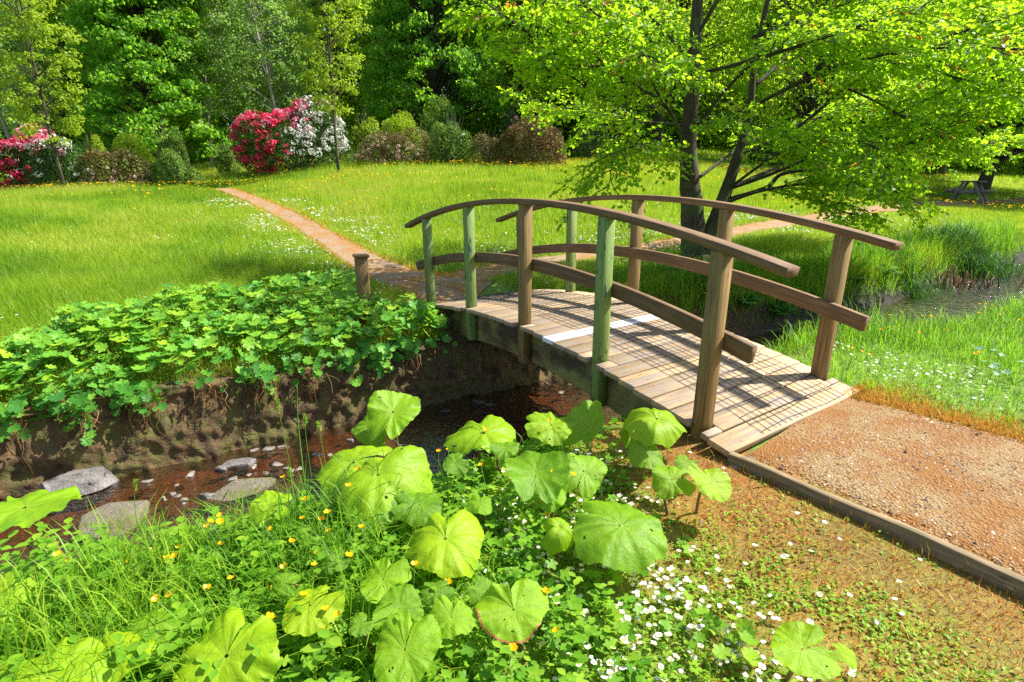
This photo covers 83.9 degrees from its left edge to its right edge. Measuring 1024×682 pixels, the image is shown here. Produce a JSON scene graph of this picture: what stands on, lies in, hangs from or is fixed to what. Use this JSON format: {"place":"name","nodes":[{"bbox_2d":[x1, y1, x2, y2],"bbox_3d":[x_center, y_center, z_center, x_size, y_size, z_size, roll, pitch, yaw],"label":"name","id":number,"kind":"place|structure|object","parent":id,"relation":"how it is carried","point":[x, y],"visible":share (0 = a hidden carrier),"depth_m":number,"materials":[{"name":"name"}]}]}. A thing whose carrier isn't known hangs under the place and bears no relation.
{"place":"outdoors","nodes":[
{"label":"outdoors","id":0,"kind":"place"},
{"bbox_2d":[216,188,492,302],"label":"dirt path","id":1,"kind":"structure","parent":0,"point":[386,270],"depth_m":9.40,"materials":[{"name":"soil"}]},
{"bbox_2d":[0,148,1023,681],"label":"ground","id":2,"kind":"structure","parent":0,"point":[766,326],"depth_m":2.38,"materials":[{"name":"soil"}]},
{"bbox_2d":[0,571,37,620],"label":"butterbur leaf","id":3,"kind":"object","parent":2,"relation":"on","point":[18,592],"visible":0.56,"depth_m":1.88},
{"bbox_2d":[0,0,61,139],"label":"birch tree","id":4,"kind":"object","parent":2,"relation":"on","point":[9,126],"visible":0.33,"depth_m":25.17,"materials":[{"name":"green plant"}]},
{"bbox_2d":[0,486,81,565],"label":"butterbur leaf","id":5,"kind":"object","parent":2,"relation":"on","point":[41,503],"visible":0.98,"depth_m":2.40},
{"bbox_2d":[0,0,90,189],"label":"young tree","id":6,"kind":"object","parent":2,"relation":"on","point":[26,33],"visible":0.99,"depth_m":16.98,"materials":[{"name":"green plant"}]},
{"bbox_2d":[0,123,95,190],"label":"rhododendron","id":7,"kind":"object","parent":2,"relation":"on","point":[12,149],"visible":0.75,"depth_m":18.32,"materials":[{"name":"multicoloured plant"}]},
{"bbox_2d":[0,637,114,681],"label":"butterbur leaf","id":8,"kind":"object","parent":2,"relation":"on","point":[82,648],"visible":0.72,"depth_m":1.59,"materials":[{"name":"plant"}]},
{"bbox_2d":[0,0,114,182],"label":"woodland tree","id":9,"kind":"object","parent":2,"relation":"on","point":[61,44],"visible":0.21,"depth_m":34.39,"materials":[{"name":"green plant"}]},
{"bbox_2d":[39,466,118,495],"bbox_3d":[-3.425,1.157,4.495,0.487,0.262,0.444,6,17,19],"label":"stream stone","id":10,"kind":"object","parent":2,"relation":"on","point":[87,481],"visible":0.63,"depth_m":4.43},
{"bbox_2d":[77,500,149,540],"bbox_3d":[-2.808,1.290,4.040,0.415,0.216,0.404,-10,19,-30],"label":"stream stone","id":11,"kind":"object","parent":2,"relation":"on","point":[111,509],"visible":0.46,"depth_m":3.96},
{"bbox_2d":[75,145,162,186],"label":"azalea","id":12,"kind":"object","parent":2,"relation":"on","point":[115,156],"visible":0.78,"depth_m":18.89,"materials":[{"name":"brown plant"}]},
{"bbox_2d":[102,631,155,681],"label":"butterbur leaf","id":13,"kind":"object","parent":2,"relation":"on","point":[125,668],"visible":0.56,"depth_m":1.66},
{"bbox_2d":[44,0,222,169],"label":"woodland tree","id":14,"kind":"object","parent":2,"relation":"on","point":[133,111],"visible":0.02,"depth_m":35.06,"materials":[{"name":"green plant"}]},
{"bbox_2d":[110,126,160,182],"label":"mounded shrub","id":15,"kind":"object","parent":2,"relation":"on","point":[126,141],"visible":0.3,"depth_m":20.13,"materials":[{"name":"green plant"}]},
{"bbox_2d":[54,0,251,162],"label":"dark tree","id":16,"kind":"object","parent":2,"relation":"on","point":[147,67],"visible":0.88,"depth_m":24.19,"materials":[{"name":"green plant"}]},
{"bbox_2d":[130,603,188,643],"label":"butterbur leaf","id":17,"kind":"object","parent":2,"relation":"on","point":[162,624],"visible":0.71,"depth_m":1.75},
{"bbox_2d":[145,119,190,181],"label":"evergreen shrub","id":18,"kind":"object","parent":2,"relation":"on","point":[174,143],"visible":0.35,"depth_m":21.08,"materials":[{"name":"green plant"}]},
{"bbox_2d":[149,147,205,186],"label":"evergreen shrub","id":19,"kind":"object","parent":2,"relation":"on","point":[172,174],"visible":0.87,"depth_m":19.08,"materials":[{"name":"green plant"}]},
{"bbox_2d":[141,0,264,166],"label":"birch tree","id":20,"kind":"object","parent":2,"relation":"on","point":[216,103],"visible":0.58,"depth_m":26.11,"materials":[{"name":"green plant"}]},
{"bbox_2d":[164,0,271,156],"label":"birch tree","id":21,"kind":"object","parent":2,"relation":"on","point":[232,115],"visible":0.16,"depth_m":31.10,"materials":[{"name":"green plant"}]},
{"bbox_2d":[211,142,240,173],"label":"evergreen shrub","id":22,"kind":"object","parent":2,"relation":"on","point":[225,154],"visible":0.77,"depth_m":24.84,"materials":[{"name":"green plant"}]},
{"bbox_2d":[173,607,279,681],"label":"butterbur leaf","id":23,"kind":"object","parent":2,"relation":"on","point":[233,667],"visible":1,"depth_m":1.64,"materials":[{"name":"plant"}]},
{"bbox_2d":[0,266,454,397],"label":"greenish flower sprays","id":24,"kind":"object","parent":2,"relation":"on","point":[155,312],"visible":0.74,"depth_m":5.39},
{"bbox_2d":[0,268,457,445],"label":"lobed bank plants","id":25,"kind":"object","parent":2,"relation":"on","point":[78,405],"visible":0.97,"depth_m":5.26,"materials":[{"name":"green plant"}]},
{"bbox_2d":[192,0,310,160],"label":"birch tree","id":26,"kind":"object","parent":2,"relation":"on","point":[262,55],"visible":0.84,"depth_m":26.81,"materials":[{"name":"green plant"}]},
{"bbox_2d":[206,0,301,141],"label":"birch tree","id":27,"kind":"object","parent":2,"relation":"on","point":[258,88],"visible":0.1,"depth_m":36.16,"materials":[{"name":"green plant"}]},
{"bbox_2d":[0,343,515,474],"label":"trailing plants","id":28,"kind":"object","parent":2,"relation":"on","point":[212,395],"visible":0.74,"depth_m":5.06,"materials":[{"name":"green plant"}]},
{"bbox_2d":[249,490,291,530],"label":"butterbur leaf","id":29,"kind":"object","parent":2,"relation":"on","point":[266,499],"visible":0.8,"depth_m":2.37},
{"bbox_2d":[0,340,558,499],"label":"bank","id":30,"kind":"structure","parent":2,"relation":"on","point":[47,456],"depth_m":5.05,"materials":[{"name":"soil"}]},
{"bbox_2d":[233,0,327,125],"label":"birch tree","id":31,"kind":"object","parent":2,"relation":"on","point":[302,26],"visible":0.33,"depth_m":29.72,"materials":[{"name":"green plant"}]},
{"bbox_2d":[271,572,301,601],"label":"butterbur leaf","id":32,"kind":"object","parent":2,"relation":"on","point":[279,581],"visible":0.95,"depth_m":1.92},
{"bbox_2d":[196,456,379,586],"bbox_3d":[-0.965,0.855,2.594,0.846,0.692,0.903,-15,22,-41],"label":"rush clump","id":33,"kind":"object","parent":2,"relation":"on","point":[300,488],"visible":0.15,"depth_m":2.47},
{"bbox_2d":[229,93,356,172],"bbox_3d":[-9.087,-8.729,24.080,4.743,3.161,3.943,0,17,0],"label":"rhododendron","id":34,"kind":"object","parent":2,"relation":"on","point":[302,132],"visible":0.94,"depth_m":23.23,"materials":[{"name":"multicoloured plant"}]},
{"bbox_2d":[282,584,344,638],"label":"butterbur leaf","id":35,"kind":"object","parent":2,"relation":"on","point":[308,621],"visible":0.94,"depth_m":1.81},
{"bbox_2d":[279,0,372,172],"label":"young tree","id":36,"kind":"object","parent":2,"relation":"on","point":[314,55],"visible":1,"depth_m":20.80,"materials":[{"name":"green plant"}]},
{"bbox_2d":[258,0,402,145],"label":"woodland tree","id":37,"kind":"object","parent":2,"relation":"on","point":[361,6],"visible":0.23,"depth_m":37.26,"materials":[{"name":"green plant"}]},
{"bbox_2d":[317,546,350,581],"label":"butterbur leaf","id":38,"kind":"object","parent":2,"relation":"on","point":[329,563],"visible":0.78,"depth_m":2.05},
{"bbox_2d":[315,446,392,497],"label":"butterbur leaf","id":39,"kind":"object","parent":2,"relation":"on","point":[332,464],"visible":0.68,"depth_m":2.86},
{"bbox_2d":[352,253,371,326],"bbox_3d":[-1.630,-0.517,6.261,0.156,0.871,0.156,-7,18,-23],"label":"wooden bollard","id":40,"kind":"object","parent":2,"relation":"on","point":[362,272],"visible":0.74,"depth_m":6.16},
{"bbox_2d":[348,612,375,655],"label":"butterbur leaf","id":41,"kind":"object","parent":2,"relation":"on","point":[356,629],"visible":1,"depth_m":1.76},
{"bbox_2d":[350,108,379,159],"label":"flowering shrub","id":42,"kind":"object","parent":2,"relation":"on","point":[362,131],"visible":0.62,"depth_m":26.14,"materials":[{"name":"green plant"}]},
{"bbox_2d":[351,415,386,456],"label":"butterbur leaf","id":43,"kind":"object","parent":2,"relation":"on","point":[361,436],"visible":0.41,"depth_m":3.29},
{"bbox_2d":[344,496,400,538],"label":"butterbur leaf","id":44,"kind":"object","parent":2,"relation":"on","point":[387,515],"visible":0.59,"depth_m":2.31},
{"bbox_2d":[332,445,433,529],"bbox_3d":[-0.576,0.685,2.509,0.457,0.350,0.428,0,17,0],"label":"butterbur leaf","id":45,"kind":"object","parent":2,"relation":"on","point":[413,458],"visible":0.92,"depth_m":2.45,"materials":[{"name":"plant"}]},
{"bbox_2d":[360,557,411,604],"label":"butterbur leaf","id":46,"kind":"object","parent":2,"relation":"on","point":[399,571],"visible":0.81,"depth_m":1.95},
{"bbox_2d":[0,407,781,681],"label":"leafy weeds","id":47,"kind":"object","parent":2,"relation":"on","point":[485,670],"visible":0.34,"depth_m":2.02,"materials":[{"name":"green plant"}]},
{"bbox_2d":[354,123,430,165],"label":"azalea","id":48,"kind":"object","parent":2,"relation":"on","point":[390,138],"visible":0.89,"depth_m":24.18,"materials":[{"name":"brown plant"}]},
{"bbox_2d":[366,390,420,446],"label":"butterbur leaf","id":49,"kind":"object","parent":2,"relation":"on","point":[405,408],"visible":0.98,"depth_m":3.17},
{"bbox_2d":[372,583,423,635],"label":"butterbur leaf","id":50,"kind":"object","parent":2,"relation":"on","point":[402,596],"visible":0.65,"depth_m":1.83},
{"bbox_2d":[378,110,425,161],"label":"mounded shrub","id":51,"kind":"object","parent":2,"relation":"on","point":[395,121],"visible":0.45,"depth_m":25.68,"materials":[{"name":"green plant"}]},
{"bbox_2d":[374,610,441,681],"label":"butterbur leaf","id":52,"kind":"object","parent":2,"relation":"on","point":[414,659],"visible":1,"depth_m":1.68,"materials":[{"name":"plant"}]},
{"bbox_2d":[391,490,442,529],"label":"butterbur leaf","id":53,"kind":"object","parent":2,"relation":"on","point":[431,503],"visible":0.94,"depth_m":2.35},
{"bbox_2d":[350,0,513,146],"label":"dark tree","id":54,"kind":"object","parent":2,"relation":"on","point":[427,48],"visible":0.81,"depth_m":30.35,"materials":[{"name":"green plant"}]},
{"bbox_2d":[421,580,453,604],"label":"butterbur leaf","id":55,"kind":"object","parent":2,"relation":"on","point":[446,591],"visible":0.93,"depth_m":1.91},
{"bbox_2d":[419,90,458,158],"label":"evergreen shrub","id":56,"kind":"object","parent":2,"relation":"on","point":[430,124],"visible":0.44,"depth_m":26.41,"materials":[{"name":"green plant"}]},
{"bbox_2d":[404,509,484,578],"bbox_3d":[-0.256,0.834,2.168,0.303,0.272,0.288,0,17,0],"label":"butterbur leaf","id":57,"kind":"object","parent":2,"relation":"on","point":[456,553],"visible":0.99,"depth_m":2.12,"materials":[{"name":"plant"}]},
{"bbox_2d":[428,111,477,164],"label":"evergreen shrub","id":58,"kind":"object","parent":2,"relation":"on","point":[447,129],"visible":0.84,"depth_m":24.40,"materials":[{"name":"green plant"}]},
{"bbox_2d":[431,595,476,638],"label":"butterbur leaf","id":59,"kind":"object","parent":2,"relation":"on","point":[463,620],"visible":0.97,"depth_m":1.80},
{"bbox_2d":[443,453,468,491],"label":"butterbur leaf","id":60,"kind":"object","parent":2,"relation":"on","point":[454,469],"visible":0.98,"depth_m":2.71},
{"bbox_2d":[466,495,491,533],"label":"butterbur leaf","id":61,"kind":"object","parent":2,"relation":"on","point":[474,506],"visible":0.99,"depth_m":2.39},
{"bbox_2d":[443,415,515,459],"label":"butterbur leaf","id":62,"kind":"object","parent":2,"relation":"on","point":[467,437],"visible":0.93,"depth_m":3.00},
{"bbox_2d":[470,131,502,163],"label":"twiggy shrub","id":63,"kind":"object","parent":2,"relation":"on","point":[487,150],"visible":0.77,"depth_m":24.23,"materials":[{"name":"brown plant"}]},
{"bbox_2d":[1,193,1007,681],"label":"scattered daisies","id":64,"kind":"object","parent":2,"relation":"on","point":[719,605],"visible":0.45,"depth_m":2.20,"materials":[{"name":"white plant"}]},
{"bbox_2d":[489,441,519,477],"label":"butterbur leaf","id":65,"kind":"object","parent":2,"relation":"on","point":[502,454],"visible":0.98,"depth_m":2.84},
{"bbox_2d":[0,139,1023,406],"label":"meadow grass","id":66,"kind":"structure","parent":2,"relation":"on","point":[120,271],"depth_m":11.24,"materials":[{"name":"plant"}]},
{"bbox_2d":[0,209,1023,681],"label":"lush grass","id":67,"kind":"structure","parent":2,"relation":"on","point":[1008,335],"depth_m":2.27,"materials":[{"name":"plant"}]},
{"bbox_2d":[475,578,548,650],"bbox_3d":[0.001,0.945,1.853,0.242,0.268,0.191,0,17,0],"label":"butterbur leaf","id":68,"kind":"object","parent":2,"relation":"on","point":[494,606],"visible":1,"depth_m":1.82,"materials":[{"name":"plant"}]},
{"bbox_2d":[0,0,1023,171],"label":"distant wood","id":69,"kind":"object","parent":2,"relation":"on","point":[317,2],"depth_m":47.22,"materials":[{"name":"green plant"}]},
{"bbox_2d":[0,151,1023,220],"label":"meadow buttercups","id":70,"kind":"object","parent":2,"relation":"on","point":[491,188],"visible":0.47,"depth_m":18.95,"materials":[{"name":"yellow plant"}]},
{"bbox_2d":[1,44,1023,175],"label":"undergrowth","id":71,"kind":"object","parent":2,"relation":"on","point":[490,131],"visible":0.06,"depth_m":37.42,"materials":[{"name":"green plant"}]},
{"bbox_2d":[446,0,578,140],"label":"woodland tree","id":72,"kind":"object","parent":2,"relation":"on","point":[510,25],"visible":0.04,"depth_m":39.05,"materials":[{"name":"green plant"}]},
{"bbox_2d":[494,115,567,166],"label":"mounded shrub","id":73,"kind":"object","parent":2,"relation":"on","point":[512,132],"visible":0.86,"depth_m":23.75,"materials":[{"name":"brown plant"}]},
{"bbox_2d":[453,0,611,142],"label":"broadleaf tree","id":74,"kind":"object","parent":2,"relation":"on","point":[537,94],"visible":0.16,"depth_m":31.66,"materials":[{"name":"green plant"}]},
{"bbox_2d":[505,450,569,512],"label":"butterbur leaf","id":75,"kind":"object","parent":2,"relation":"on","point":[523,467],"visible":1,"depth_m":2.48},
{"bbox_2d":[525,412,576,445],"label":"butterbur leaf","id":76,"kind":"object","parent":2,"relation":"on","point":[547,433],"visible":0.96,"depth_m":3.05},
{"bbox_2d":[540,517,573,568],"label":"butterbur leaf","id":77,"kind":"object","parent":2,"relation":"on","point":[555,540],"visible":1,"depth_m":2.22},
{"bbox_2d":[564,400,604,451],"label":"butterbur leaf","id":78,"kind":"object","parent":2,"relation":"on","point":[582,412],"visible":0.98,"depth_m":3.08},
{"bbox_2d":[564,452,607,500],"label":"butterbur leaf","id":79,"kind":"object","parent":2,"relation":"on","point":[593,467],"visible":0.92,"depth_m":2.61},
{"bbox_2d":[566,117,608,160],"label":"evergreen shrub","id":80,"kind":"object","parent":2,"relation":"on","point":[590,146],"visible":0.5,"depth_m":26.19,"materials":[{"name":"green plant"}]},
{"bbox_2d":[567,603,630,654],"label":"lobed plant","id":81,"kind":"object","parent":2,"relation":"on","point":[616,625],"visible":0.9,"depth_m":1.95,"materials":[{"name":"green plant"}]},
{"bbox_2d":[207,187,1023,442],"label":"dry grass fringe","id":82,"kind":"object","parent":2,"relation":"on","point":[874,397],"visible":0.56,"depth_m":3.81,"materials":[{"name":"plant"}]},
{"bbox_2d":[572,500,667,573],"bbox_3d":[0.419,0.821,2.291,0.373,0.270,0.402,0,17,0],"label":"butterbur leaf","id":83,"kind":"object","parent":2,"relation":"on","point":[635,543],"visible":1,"depth_m":2.20,"materials":[{"name":"plant"}]},
{"bbox_2d":[548,0,712,150],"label":"broadleaf tree","id":84,"kind":"object","parent":2,"relation":"on","point":[685,25],"visible":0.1,"depth_m":28.03,"materials":[{"name":"green plant"}]},
{"bbox_2d":[628,441,664,481],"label":"butterbur leaf","id":85,"kind":"object","parent":2,"relation":"on","point":[653,458],"visible":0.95,"depth_m":2.81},
{"bbox_2d":[404,195,903,469],"bbox_3d":[0.560,-0.306,5.491,1.597,2.126,5.378,-9,19,-29],"label":"footbridge","id":86,"kind":"object","parent":2,"relation":"on","point":[624,350],"visible":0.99,"depth_m":4.09,"materials":[{"name":"brown wood"}]},
{"bbox_2d":[621,408,686,454],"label":"butterbur leaf","id":87,"kind":"object","parent":2,"relation":"on","point":[666,429],"visible":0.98,"depth_m":2.89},
{"bbox_2d":[579,0,763,148],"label":"broadleaf tree","id":88,"kind":"object","parent":2,"relation":"on","point":[722,38],"visible":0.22,"depth_m":32.26,"materials":[{"name":"green plant"}]},
{"bbox_2d":[652,466,695,515],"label":"butterbur leaf","id":89,"kind":"object","parent":2,"relation":"on","point":[667,488],"visible":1,"depth_m":2.58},
{"bbox_2d":[355,424,1023,681],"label":"ground cover","id":90,"kind":"object","parent":2,"relation":"on","point":[646,648],"visible":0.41,"depth_m":2.08,"materials":[{"name":"green plant"}]},
{"bbox_2d":[629,0,767,146],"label":"woodland tree","id":91,"kind":"object","parent":2,"relation":"on","point":[723,133],"visible":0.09,"depth_m":38.61,"materials":[{"name":"green plant"}]},
{"bbox_2d":[687,463,731,513],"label":"butterbur leaf","id":92,"kind":"object","parent":2,"relation":"on","point":[719,488],"visible":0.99,"depth_m":2.56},
{"bbox_2d":[693,606,761,665],"bbox_3d":[0.718,1.007,1.907,0.221,0.128,0.194,6,17,18],"label":"lobed plant","id":93,"kind":"object","parent":2,"relation":"on","point":[746,632],"visible":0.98,"depth_m":1.89,"materials":[{"name":"green plant"}]},
{"bbox_2d":[439,0,1023,260],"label":"spreading tree","id":94,"kind":"object","parent":2,"relation":"on","point":[796,138],"visible":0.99,"depth_m":7.68,"materials":[{"name":"green plant"}]},
{"bbox_2d":[443,405,1023,681],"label":"orange moss","id":95,"kind":"object","parent":2,"relation":"on","point":[864,587],"visible":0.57,"depth_m":2.28,"materials":[{"name":"plant"}]},
{"bbox_2d":[576,426,1023,681],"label":"fallen needles","id":96,"kind":"object","parent":2,"relation":"on","point":[814,578],"visible":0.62,"depth_m":2.19,"materials":[{"name":"plant"}]},
{"bbox_2d":[770,620,840,681],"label":"butterbur leaf","id":97,"kind":"object","parent":2,"relation":"on","point":[796,637],"visible":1,"depth_m":1.67,"materials":[{"name":"plant"}]},
{"bbox_2d":[746,0,880,149],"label":"woodland tree","id":98,"kind":"object","parent":2,"relation":"on","point":[761,97],"visible":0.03,"depth_m":39.38,"materials":[{"name":"green plant"}]},
{"bbox_2d":[715,0,946,149],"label":"broadleaf tree","id":99,"kind":"object","parent":2,"relation":"on","point":[813,85],"visible":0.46,"depth_m":29.86,"materials":[{"name":"green plant"}]},
{"bbox_2d":[727,452,1023,598],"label":"edging board","id":100,"kind":"object","parent":2,"relation":"on","point":[1002,578],"visible":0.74,"depth_m":2.48,"materials":[{"name":"wood"}]},
{"bbox_2d":[873,233,963,299],"bbox_3d":[6.627,-1.289,9.856,1.904,1.097,1.854,0,17,0],"label":"rush clump","id":101,"kind":"object","parent":2,"relation":"on","point":[919,278],"visible":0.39,"depth_m":9.58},
{"bbox_2d":[888,248,956,303],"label":"rush clump","id":102,"kind":"object","parent":2,"relation":"on","point":[919,289],"visible":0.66,"depth_m":9.40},
{"bbox_2d":[885,1,1023,194],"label":"broadleaf tree","id":103,"kind":"object","parent":2,"relation":"on","point":[989,178],"visible":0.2,"depth_m":23.21,"materials":[{"name":"green plant"}]},
{"bbox_2d":[895,217,1023,282],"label":"rush clump","id":104,"kind":"object","parent":2,"relation":"on","point":[987,263],"visible":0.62,"depth_m":11.24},
{"bbox_2d":[914,248,1023,291],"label":"dry stems","id":105,"kind":"object","parent":2,"relation":"on","point":[970,282],"visible":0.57,"depth_m":10.07,"materials":[{"name":"brown plant"}]},
{"bbox_2d":[944,180,994,203],"bbox_3d":[17.487,-5.690,21.781,1.001,0.866,1.362,-13,21,-38],"label":"picnic table","id":106,"kind":"object","parent":2,"relation":"on","point":[958,191],"visible":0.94,"depth_m":21.66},
{"bbox_2d":[0,262,1023,579],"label":"stream water","id":107,"kind":"structure","parent":0,"point":[430,428],"depth_m":5.10,"materials":[{"name":"brown liquid"}]},
{"bbox_2d":[210,477,275,500],"bbox_3d":[-2.106,1.169,4.408,0.535,0.122,0.223,-8,18,-24],"label":"stream stone","id":108,"kind":"object","parent":107,"relation":"in","point":[236,487],"visible":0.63,"depth_m":4.40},
{"bbox_2d":[420,198,1023,289],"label":"dirt path","id":109,"kind":"structure","parent":0,"point":[455,282],"depth_m":10.77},
{"bbox_2d":[749,397,1023,575],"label":"gravel path","id":110,"kind":"structure","parent":0,"point":[844,413],"depth_m":2.98,"materials":[{"name":"gravel"}]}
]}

